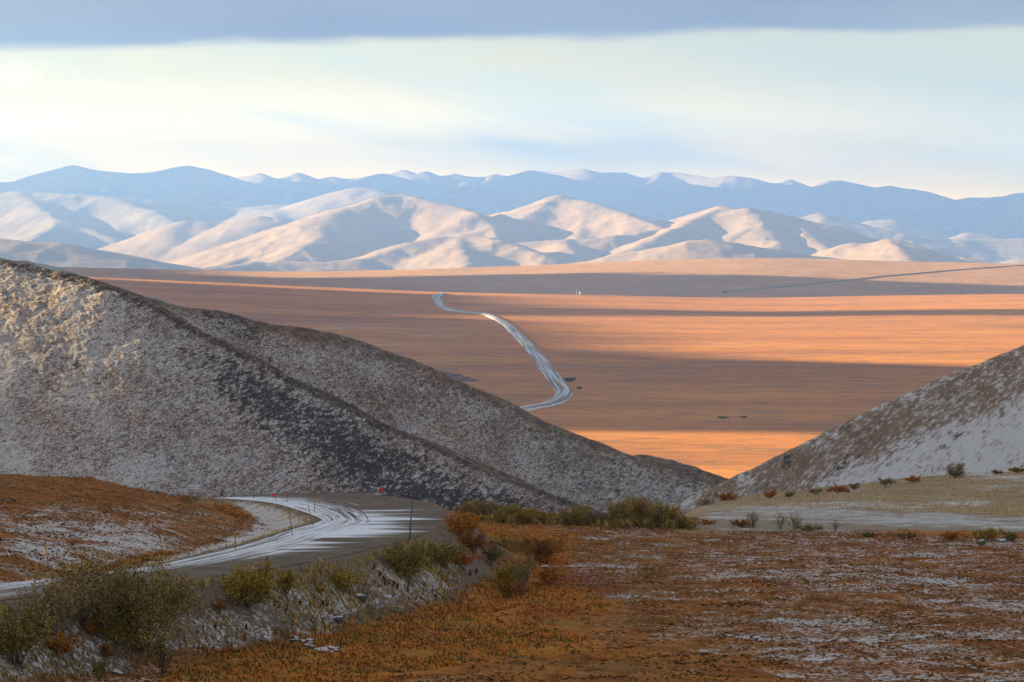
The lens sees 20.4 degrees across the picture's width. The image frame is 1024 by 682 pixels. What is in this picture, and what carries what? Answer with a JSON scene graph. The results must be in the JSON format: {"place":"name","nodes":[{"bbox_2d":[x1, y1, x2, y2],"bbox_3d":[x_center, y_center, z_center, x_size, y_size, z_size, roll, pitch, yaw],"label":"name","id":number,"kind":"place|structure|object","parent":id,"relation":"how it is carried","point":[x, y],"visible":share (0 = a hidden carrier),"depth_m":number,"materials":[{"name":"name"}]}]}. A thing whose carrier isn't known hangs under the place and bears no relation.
{"place":"outdoors","nodes":[
{"label":"outdoors","id":0,"kind":"place"},
{"bbox_2d":[15,260,184,307],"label":"distant slope","id":1,"kind":"structure","parent":0,"point":[50,267],"depth_m":3189.87,"materials":[{"name":"grey"}]},
{"bbox_2d":[97,216,292,262],"bbox_3d":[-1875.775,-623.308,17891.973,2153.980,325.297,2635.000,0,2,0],"label":"lit knoll","id":2,"kind":"structure","parent":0,"point":[172,242],"depth_m":17687.44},
{"bbox_2d":[0,492,445,599],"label":"gravel road","id":3,"kind":"structure","parent":0,"point":[349,523],"depth_m":202.75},
{"bbox_2d":[0,165,453,207],"bbox_3d":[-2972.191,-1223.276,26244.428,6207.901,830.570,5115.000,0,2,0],"label":"dark range hills","id":4,"kind":"structure","parent":0,"point":[192,185],"depth_m":26223.42,"materials":[{"name":"blue stone"}]},
{"bbox_2d":[0,188,486,248],"bbox_3d":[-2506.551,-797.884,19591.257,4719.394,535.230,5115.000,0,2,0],"label":"smooth hills","id":5,"kind":"structure","parent":0,"point":[92,222],"depth_m":19883.27,"materials":[{"name":"white snow"}]},
{"bbox_2d":[170,194,537,268],"bbox_3d":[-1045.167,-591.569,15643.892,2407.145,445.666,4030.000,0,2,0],"label":"central peak","id":6,"kind":"structure","parent":0,"point":[362,228],"depth_m":15273.15,"materials":[{"name":"white snow"}]},
{"bbox_2d":[303,520,406,617],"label":"bank grass","id":7,"kind":"structure","parent":0,"point":[366,563],"depth_m":169.43,"materials":[{"name":"yellow plant"}]},
{"bbox_2d":[0,258,727,516],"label":"hill","id":8,"kind":"structure","parent":0,"point":[103,381],"depth_m":778.72,"materials":[{"name":"grey stone"}]},
{"bbox_2d":[206,234,575,271],"bbox_3d":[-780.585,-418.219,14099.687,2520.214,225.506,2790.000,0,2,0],"label":"front hill","id":9,"kind":"structure","parent":0,"point":[463,251],"depth_m":13787.19,"materials":[{"name":"snow"}]},
{"bbox_2d":[437,370,478,381],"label":"mound","id":10,"kind":"object","parent":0,"point":[459,377],"visible":0.05,"depth_m":2704.64,"materials":[{"name":"grey"}]},
{"bbox_2d":[421,185,541,214],"bbox_3d":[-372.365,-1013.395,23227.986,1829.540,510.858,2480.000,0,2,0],"label":"dome hill","id":11,"kind":"structure","parent":0,"point":[489,201],"depth_m":22839.99,"materials":[{"name":"stone"}]},
{"bbox_2d":[431,293,572,410],"bbox_3d":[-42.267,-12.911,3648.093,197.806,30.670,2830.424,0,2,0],"label":"distant road","id":12,"kind":"structure","parent":0,"point":[563,391],"depth_m":2993.23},
{"bbox_2d":[0,472,1023,681],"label":"tundra ground","id":13,"kind":"structure","parent":0,"point":[258,619],"depth_m":185.13,"materials":[{"name":"brown plant"}]},
{"bbox_2d":[0,597,58,666],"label":"willow shrub","id":14,"kind":"object","parent":13,"relation":"on","point":[22,633],"visible":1,"depth_m":128.63,"materials":[{"name":"green plant"}]},
{"bbox_2d":[8,563,100,639],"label":"willow shrub","id":15,"kind":"object","parent":13,"relation":"on","point":[61,597],"visible":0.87,"depth_m":133.29,"materials":[{"name":"green plant"}]},
{"bbox_2d":[43,629,85,657],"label":"birch shrub","id":16,"kind":"object","parent":13,"relation":"on","point":[62,644],"visible":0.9,"depth_m":132.52,"materials":[{"name":"brown plant"}]},
{"bbox_2d":[66,649,85,670],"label":"sapling","id":17,"kind":"object","parent":13,"relation":"on","point":[75,660],"visible":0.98,"depth_m":132.48,"materials":[{"name":"plant"}]},
{"bbox_2d":[44,541,108,610],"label":"willow shrub","id":18,"kind":"object","parent":13,"relation":"on","point":[71,572],"visible":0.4,"depth_m":137.96,"materials":[{"name":"green plant"}]},
{"bbox_2d":[40,553,136,633],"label":"willow shrub","id":19,"kind":"object","parent":13,"relation":"on","point":[100,598],"visible":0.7,"depth_m":136.60,"materials":[{"name":"green plant"}]},
{"bbox_2d":[82,616,109,635],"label":"birch shrub","id":20,"kind":"object","parent":13,"relation":"on","point":[93,626],"visible":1,"depth_m":136.84,"materials":[{"name":"brown plant"}]},
{"bbox_2d":[89,657,110,680],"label":"sapling","id":21,"kind":"object","parent":13,"relation":"on","point":[95,669],"visible":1,"depth_m":128.56,"materials":[{"name":"green plant"}]},
{"bbox_2d":[98,644,113,658],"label":"birch shrub","id":22,"kind":"object","parent":13,"relation":"on","point":[104,649],"visible":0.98,"depth_m":135.47,"materials":[{"name":"brown plant"}]},
{"bbox_2d":[111,669,123,675],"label":"rock","id":23,"kind":"object","parent":13,"relation":"on","point":[117,672],"visible":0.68,"depth_m":134.14,"materials":[{"name":"stone"}]},
{"bbox_2d":[86,542,150,626],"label":"willow shrub","id":24,"kind":"object","parent":13,"relation":"on","point":[130,569],"visible":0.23,"depth_m":140.49,"materials":[{"name":"green plant"}]},
{"bbox_2d":[81,541,206,654],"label":"willow shrub","id":25,"kind":"object","parent":13,"relation":"on","point":[132,621],"visible":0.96,"depth_m":137.74,"materials":[{"name":"green plant"}]},
{"bbox_2d":[142,616,181,674],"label":"sapling","id":26,"kind":"object","parent":13,"relation":"on","point":[161,653],"visible":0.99,"depth_m":135.36,"materials":[{"name":"green plant"}]},
{"bbox_2d":[93,501,250,569],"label":"dwarf birch cover","id":27,"kind":"object","parent":13,"relation":"on","point":[244,515],"visible":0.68,"depth_m":242.90,"materials":[{"name":"orange plant"}]},
{"bbox_2d":[146,568,202,617],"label":"willow shrub","id":28,"kind":"object","parent":13,"relation":"on","point":[182,590],"visible":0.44,"depth_m":143.99,"materials":[{"name":"green plant"}]},
{"bbox_2d":[187,485,200,495],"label":"road sign","id":29,"kind":"object","parent":13,"relation":"on","point":[193,489],"visible":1,"depth_m":288.84,"materials":[{"name":"metal"}]},
{"bbox_2d":[209,593,232,612],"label":"twig shrub","id":30,"kind":"object","parent":13,"relation":"on","point":[220,606],"visible":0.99,"depth_m":149.05,"materials":[{"name":"brown plant"}]},
{"bbox_2d":[0,511,476,681],"bbox_3d":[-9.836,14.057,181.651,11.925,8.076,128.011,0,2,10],"label":"bank scrub","id":31,"kind":"object","parent":13,"relation":"on","point":[312,628],"visible":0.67,"depth_m":157.28,"materials":[{"name":"green plant"}]},
{"bbox_2d":[218,561,279,607],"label":"willow shrub","id":32,"kind":"object","parent":13,"relation":"on","point":[244,589],"visible":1,"depth_m":151.13,"materials":[{"name":"green plant"}]},
{"bbox_2d":[253,554,276,585],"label":"willow shrub","id":33,"kind":"object","parent":13,"relation":"on","point":[264,570],"visible":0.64,"depth_m":155.15,"materials":[{"name":"green plant"}]},
{"bbox_2d":[269,610,293,634],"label":"sapling","id":34,"kind":"object","parent":13,"relation":"on","point":[281,626],"visible":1,"depth_m":151.43,"materials":[{"name":"grey plant"}]},
{"bbox_2d":[278,564,297,594],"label":"willow shrub","id":35,"kind":"object","parent":13,"relation":"on","point":[286,582],"visible":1,"depth_m":156.99,"materials":[{"name":"green plant"}]},
{"bbox_2d":[333,616,343,623],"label":"rock","id":36,"kind":"object","parent":13,"relation":"on","point":[338,619],"visible":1,"depth_m":158.96,"materials":[{"name":"stone"}]},
{"bbox_2d":[326,567,371,594],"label":"willow shrub","id":37,"kind":"object","parent":13,"relation":"on","point":[344,579],"visible":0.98,"depth_m":166.27,"materials":[{"name":"green plant"}]},
{"bbox_2d":[356,593,366,601],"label":"rock","id":38,"kind":"object","parent":13,"relation":"on","point":[359,596],"visible":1,"depth_m":167.22,"materials":[{"name":"stone"}]},
{"bbox_2d":[361,574,372,596],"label":"sapling","id":39,"kind":"object","parent":13,"relation":"on","point":[368,587],"visible":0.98,"depth_m":168.63,"materials":[{"name":"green plant"}]},
{"bbox_2d":[158,524,609,681],"bbox_3d":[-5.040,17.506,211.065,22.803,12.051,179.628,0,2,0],"label":"dwarf birch cover","id":40,"kind":"object","parent":13,"relation":"on","point":[365,648],"visible":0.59,"depth_m":152.44,"materials":[{"name":"orange plant"}]},
{"bbox_2d":[379,535,436,578],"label":"willow shrub","id":41,"kind":"object","parent":13,"relation":"on","point":[414,563],"visible":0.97,"depth_m":178.66,"materials":[{"name":"green plant"}]},
{"bbox_2d":[409,501,412,540],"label":"marker pole","id":42,"kind":"object","parent":13,"relation":"on","point":[410,520],"visible":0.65,"depth_m":194.57,"materials":[{"name":"grey metal"}]},
{"bbox_2d":[420,538,466,568],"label":"willow shrub","id":43,"kind":"object","parent":13,"relation":"on","point":[447,555],"visible":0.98,"depth_m":192.73,"materials":[{"name":"green plant"}]},
{"bbox_2d":[440,509,484,536],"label":"birch shrub","id":44,"kind":"object","parent":13,"relation":"on","point":[455,526],"visible":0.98,"depth_m":214.06,"materials":[{"name":"brown plant"}]},
{"bbox_2d":[451,547,481,568],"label":"birch shrub","id":45,"kind":"object","parent":13,"relation":"on","point":[463,560],"visible":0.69,"depth_m":198.05,"materials":[{"name":"brown plant"}]},
{"bbox_2d":[456,497,479,512],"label":"thicket willow","id":46,"kind":"object","parent":13,"relation":"on","point":[465,506],"visible":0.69,"depth_m":321.06,"materials":[{"name":"green plant"}]},
{"bbox_2d":[454,528,496,553],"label":"birch shrub","id":47,"kind":"object","parent":13,"relation":"on","point":[470,542],"visible":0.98,"depth_m":210.17,"materials":[{"name":"brown plant"}]},
{"bbox_2d":[466,494,492,521],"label":"thicket willow","id":48,"kind":"object","parent":13,"relation":"on","point":[484,508],"visible":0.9,"depth_m":316.67,"materials":[{"name":"green plant"}]},
{"bbox_2d":[481,499,504,513],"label":"thicket willow","id":49,"kind":"object","parent":13,"relation":"on","point":[494,507],"visible":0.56,"depth_m":320.02,"materials":[{"name":"green plant"}]},
{"bbox_2d":[480,541,506,564],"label":"willow shrub","id":50,"kind":"object","parent":13,"relation":"on","point":[492,553],"visible":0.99,"depth_m":210.52,"materials":[{"name":"green plant"}]},
{"bbox_2d":[478,558,522,586],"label":"birch shrub","id":51,"kind":"object","parent":13,"relation":"on","point":[500,574],"visible":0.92,"depth_m":194.44,"materials":[{"name":"green plant"}]},
{"bbox_2d":[490,503,515,522],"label":"thicket willow","id":52,"kind":"object","parent":13,"relation":"on","point":[504,512],"visible":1,"depth_m":305.77,"materials":[{"name":"green plant"}]},
{"bbox_2d":[494,580,528,597],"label":"birch shrub","id":53,"kind":"object","parent":13,"relation":"on","point":[509,589],"visible":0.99,"depth_m":189.22,"materials":[{"name":"brown plant"}]},
{"bbox_2d":[0,475,1023,681],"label":"sedge tufts","id":54,"kind":"object","parent":13,"relation":"on","point":[667,655],"visible":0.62,"depth_m":173.04,"materials":[{"name":"brown plant"}]},
{"bbox_2d":[0,476,1023,681],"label":"heath clumps","id":55,"kind":"object","parent":13,"relation":"on","point":[685,655],"visible":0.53,"depth_m":169.28,"materials":[{"name":"plant"}]},
{"bbox_2d":[4,471,1023,582],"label":"straw grass","id":56,"kind":"structure","parent":13,"relation":"on","point":[302,523],"depth_m":379.37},
{"bbox_2d":[507,503,522,514],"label":"thicket willow","id":57,"kind":"object","parent":13,"relation":"on","point":[517,507],"visible":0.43,"depth_m":319.27,"materials":[{"name":"green plant"}]},
{"bbox_2d":[492,532,541,552],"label":"birch shrub","id":58,"kind":"object","parent":13,"relation":"on","point":[508,544],"visible":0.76,"depth_m":248.45,"materials":[{"name":"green plant"}]},
{"bbox_2d":[505,547,541,591],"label":"twig shrub","id":59,"kind":"object","parent":13,"relation":"on","point":[527,565],"visible":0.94,"depth_m":194.17,"materials":[{"name":"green plant"}]},
{"bbox_2d":[513,504,536,522],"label":"thicket willow","id":60,"kind":"object","parent":13,"relation":"on","point":[525,514],"visible":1,"depth_m":307.29,"materials":[{"name":"green plant"}]},
{"bbox_2d":[528,507,546,515],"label":"thicket willow","id":61,"kind":"object","parent":13,"relation":"on","point":[536,510],"visible":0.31,"depth_m":312.51,"materials":[{"name":"green plant"}]},
{"bbox_2d":[515,533,572,562],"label":"birch shrub","id":62,"kind":"object","parent":13,"relation":"on","point":[543,551],"visible":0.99,"depth_m":231.34,"materials":[{"name":"brown plant"}]},
{"bbox_2d":[534,510,555,522],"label":"thicket willow","id":63,"kind":"object","parent":13,"relation":"on","point":[542,515],"visible":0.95,"depth_m":308.44,"materials":[{"name":"green plant"}]},
{"bbox_2d":[532,561,563,584],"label":"birch shrub","id":64,"kind":"object","parent":13,"relation":"on","point":[546,575],"visible":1,"depth_m":199.88,"materials":[{"name":"brown plant"}]},
{"bbox_2d":[556,506,580,524],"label":"thicket willow","id":65,"kind":"object","parent":13,"relation":"on","point":[573,514],"visible":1,"depth_m":304.86,"materials":[{"name":"green plant"}]},
{"bbox_2d":[455,509,700,528],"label":"willow undergrowth","id":66,"kind":"object","parent":13,"relation":"on","point":[583,521],"visible":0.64,"depth_m":304.43,"materials":[{"name":"green plant"}]},
{"bbox_2d":[570,502,594,516],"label":"thicket willow","id":67,"kind":"object","parent":13,"relation":"on","point":[581,509],"visible":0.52,"depth_m":308.62,"materials":[{"name":"green plant"}]},
{"bbox_2d":[582,508,606,523],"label":"thicket willow","id":68,"kind":"object","parent":13,"relation":"on","point":[591,515],"visible":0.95,"depth_m":303.44,"materials":[{"name":"green plant"}]},
{"bbox_2d":[607,498,627,519],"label":"thicket willow","id":69,"kind":"object","parent":13,"relation":"on","point":[615,514],"visible":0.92,"depth_m":302.55,"materials":[{"name":"green plant"}]},
{"bbox_2d":[613,494,633,519],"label":"thicket willow","id":70,"kind":"object","parent":13,"relation":"on","point":[619,507],"visible":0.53,"depth_m":302.76,"materials":[{"name":"green plant"}]},
{"bbox_2d":[623,493,656,526],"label":"thicket willow","id":71,"kind":"object","parent":13,"relation":"on","point":[636,509],"visible":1,"depth_m":292.21,"materials":[{"name":"green plant"}]},
{"bbox_2d":[641,498,663,518],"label":"thicket willow","id":72,"kind":"object","parent":13,"relation":"on","point":[653,504],"visible":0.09,"depth_m":302.20,"materials":[{"name":"green plant"}]},
{"bbox_2d":[648,495,670,526],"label":"thicket willow","id":73,"kind":"object","parent":13,"relation":"on","point":[657,516],"visible":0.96,"depth_m":295.65,"materials":[{"name":"green plant"}]},
{"bbox_2d":[662,504,682,520],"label":"thicket willow","id":74,"kind":"object","parent":13,"relation":"on","point":[673,513],"visible":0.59,"depth_m":303.31,"materials":[{"name":"green plant"}]},
{"bbox_2d":[675,514,694,526],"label":"thicket willow","id":75,"kind":"object","parent":13,"relation":"on","point":[680,520],"visible":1,"depth_m":298.82,"materials":[{"name":"green plant"}]},
{"bbox_2d":[698,517,715,524],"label":"mat shrub","id":76,"kind":"object","parent":13,"relation":"on","point":[705,521],"visible":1,"depth_m":309.57,"materials":[{"name":"brown plant"}]},
{"bbox_2d":[697,498,718,506],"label":"foot hill shrub","id":77,"kind":"object","parent":13,"relation":"on","point":[708,502],"visible":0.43,"depth_m":394.07,"materials":[{"name":"green plant"}]},
{"bbox_2d":[475,521,943,537],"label":"birch undergrowth","id":78,"kind":"object","parent":13,"relation":"on","point":[733,531],"visible":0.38,"depth_m":289.96,"materials":[{"name":"orange plant"}]},
{"bbox_2d":[729,518,756,526],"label":"mat shrub","id":79,"kind":"object","parent":13,"relation":"on","point":[743,523],"visible":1,"depth_m":306.00,"materials":[{"name":"brown plant"}]},
{"bbox_2d":[745,507,759,527],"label":"twig shrub","id":80,"kind":"object","parent":13,"relation":"on","point":[755,520],"visible":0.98,"depth_m":305.49,"materials":[{"name":"grey plant"}]},
{"bbox_2d":[773,512,787,528],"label":"twig shrub","id":81,"kind":"object","parent":13,"relation":"on","point":[782,520],"visible":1,"depth_m":302.78,"materials":[{"name":"grey plant"}]},
{"bbox_2d":[786,510,802,528],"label":"twig shrub","id":82,"kind":"object","parent":13,"relation":"on","point":[793,521],"visible":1,"depth_m":302.58,"materials":[{"name":"grey plant"}]},
{"bbox_2d":[795,523,822,530],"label":"mat shrub","id":83,"kind":"object","parent":13,"relation":"on","point":[807,527],"visible":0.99,"depth_m":301.09,"materials":[{"name":"green plant"}]},
{"bbox_2d":[861,531,873,536],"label":"mat shrub","id":84,"kind":"object","parent":13,"relation":"on","point":[866,534],"visible":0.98,"depth_m":271.13,"materials":[{"name":"green plant"}]},
{"bbox_2d":[894,531,918,537],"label":"mat shrub","id":85,"kind":"object","parent":13,"relation":"on","point":[909,534],"visible":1,"depth_m":267.32,"materials":[{"name":"green plant"}]},
{"bbox_2d":[940,530,959,539],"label":"mat shrub","id":86,"kind":"object","parent":13,"relation":"on","point":[948,535],"visible":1,"depth_m":267.39,"materials":[{"name":"brown plant"}]},
{"bbox_2d":[971,527,1004,538],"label":"mat shrub","id":87,"kind":"object","parent":13,"relation":"on","point":[989,533],"visible":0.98,"depth_m":267.76,"materials":[{"name":"green plant"}]},
{"bbox_2d":[1004,531,1017,540],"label":"mat shrub","id":88,"kind":"object","parent":13,"relation":"on","point":[1009,536],"visible":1,"depth_m":266.50,"materials":[{"name":"green plant"}]},
{"bbox_2d":[0,239,1023,269],"bbox_3d":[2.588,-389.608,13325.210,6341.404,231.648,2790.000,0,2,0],"label":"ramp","id":89,"kind":"structure","parent":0,"point":[58,254],"depth_m":13044.49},
{"bbox_2d":[0,0,1023,199],"label":"sky","id":90,"kind":"structure","parent":0,"point":[922,95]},
{"bbox_2d":[235,169,832,190],"bbox_3d":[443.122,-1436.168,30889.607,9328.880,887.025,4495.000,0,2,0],"label":"mountains","id":91,"kind":"structure","parent":0,"point":[666,179],"depth_m":30761.50,"materials":[{"name":"stone"}]},
{"bbox_2d":[59,258,1023,297],"bbox_3d":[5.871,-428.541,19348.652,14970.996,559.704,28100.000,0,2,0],"label":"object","id":92,"kind":"structure","parent":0,"point":[692,278],"depth_m":6355.52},
{"bbox_2d":[88,277,1023,478],"bbox_3d":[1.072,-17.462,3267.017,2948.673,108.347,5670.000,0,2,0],"label":"tundra plain","id":93,"kind":"structure","parent":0,"point":[672,378],"depth_m":3355.22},
{"bbox_2d":[487,195,668,240],"bbox_3d":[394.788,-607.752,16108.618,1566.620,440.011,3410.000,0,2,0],"label":"second peak","id":94,"kind":"structure","parent":0,"point":[558,217],"depth_m":15597.13,"materials":[{"name":"snow"}]},
{"bbox_2d":[516,230,658,261],"bbox_3d":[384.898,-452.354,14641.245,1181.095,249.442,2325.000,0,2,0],"label":"front ridge","id":95,"kind":"structure","parent":0,"point":[580,250],"depth_m":14562.10,"materials":[{"name":"snow"}]},
{"bbox_2d":[604,206,879,256],"bbox_3d":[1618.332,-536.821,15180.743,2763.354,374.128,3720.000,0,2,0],"label":"third peak","id":96,"kind":"structure","parent":0,"point":[758,227],"depth_m":14849.77,"materials":[{"name":"white snow"}]},
{"bbox_2d":[475,170,1023,238],"bbox_3d":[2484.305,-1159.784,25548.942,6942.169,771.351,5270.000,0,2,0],"label":"dark range hills","id":97,"kind":"structure","parent":0,"point":[1002,216],"depth_m":25183.91,"materials":[{"name":"blue stone"}]},
{"bbox_2d":[570,239,988,263],"bbox_3d":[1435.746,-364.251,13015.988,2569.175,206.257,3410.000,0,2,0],"label":"hill","id":98,"kind":"structure","parent":0,"point":[888,250],"depth_m":12410.53,"materials":[{"name":"snow"}]},
{"bbox_2d":[665,345,1023,515],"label":"hill","id":99,"kind":"structure","parent":0,"point":[971,418],"depth_m":454.08,"materials":[{"name":"grey snow"}]},
{"bbox_2d":[714,491,739,500],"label":"foot hill shrub","id":100,"kind":"object","parent":99,"relation":"on","point":[721,496],"visible":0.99,"depth_m":396.61,"materials":[{"name":"brown plant"}]},
{"bbox_2d":[764,490,776,497],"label":"foot hill shrub","id":101,"kind":"object","parent":99,"relation":"on","point":[770,494],"visible":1,"depth_m":403.09,"materials":[{"name":"brown plant"}]},
{"bbox_2d":[807,488,822,493],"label":"foot hill shrub","id":102,"kind":"object","parent":99,"relation":"on","point":[816,491],"visible":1,"depth_m":409.56,"materials":[{"name":"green plant"}]},
{"bbox_2d":[820,485,850,492],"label":"foot hill shrub","id":103,"kind":"object","parent":99,"relation":"on","point":[836,489],"visible":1,"depth_m":412.56,"materials":[{"name":"brown plant"}]},
{"bbox_2d":[878,476,896,485],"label":"foot hill shrub","id":104,"kind":"object","parent":99,"relation":"on","point":[885,481],"visible":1,"depth_m":419.66,"materials":[{"name":"green plant"}]},
{"bbox_2d":[904,475,920,482],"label":"foot hill shrub","id":105,"kind":"object","parent":99,"relation":"on","point":[912,479],"visible":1,"depth_m":423.61,"materials":[{"name":"brown plant"}]},
{"bbox_2d":[946,461,965,477],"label":"foot hill shrub","id":106,"kind":"object","parent":99,"relation":"on","point":[958,469],"visible":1,"depth_m":429.11,"materials":[{"name":"green plant"}]},
{"bbox_2d":[1008,467,1023,472],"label":"foot hill shrub","id":107,"kind":"object","parent":99,"relation":"on","point":[1015,469],"visible":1,"depth_m":436.03,"materials":[{"name":"green plant"}]},
{"bbox_2d":[723,265,1023,292],"bbox_3d":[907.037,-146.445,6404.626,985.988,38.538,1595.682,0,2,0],"label":"distant road","id":108,"kind":"structure","parent":0,"point":[865,278],"depth_m":6143.41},
{"bbox_2d":[797,213,1023,262],"bbox_3d":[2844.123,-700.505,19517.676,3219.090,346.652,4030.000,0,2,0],"label":"back hills","id":109,"kind":"structure","parent":0,"point":[987,248],"depth_m":18206.00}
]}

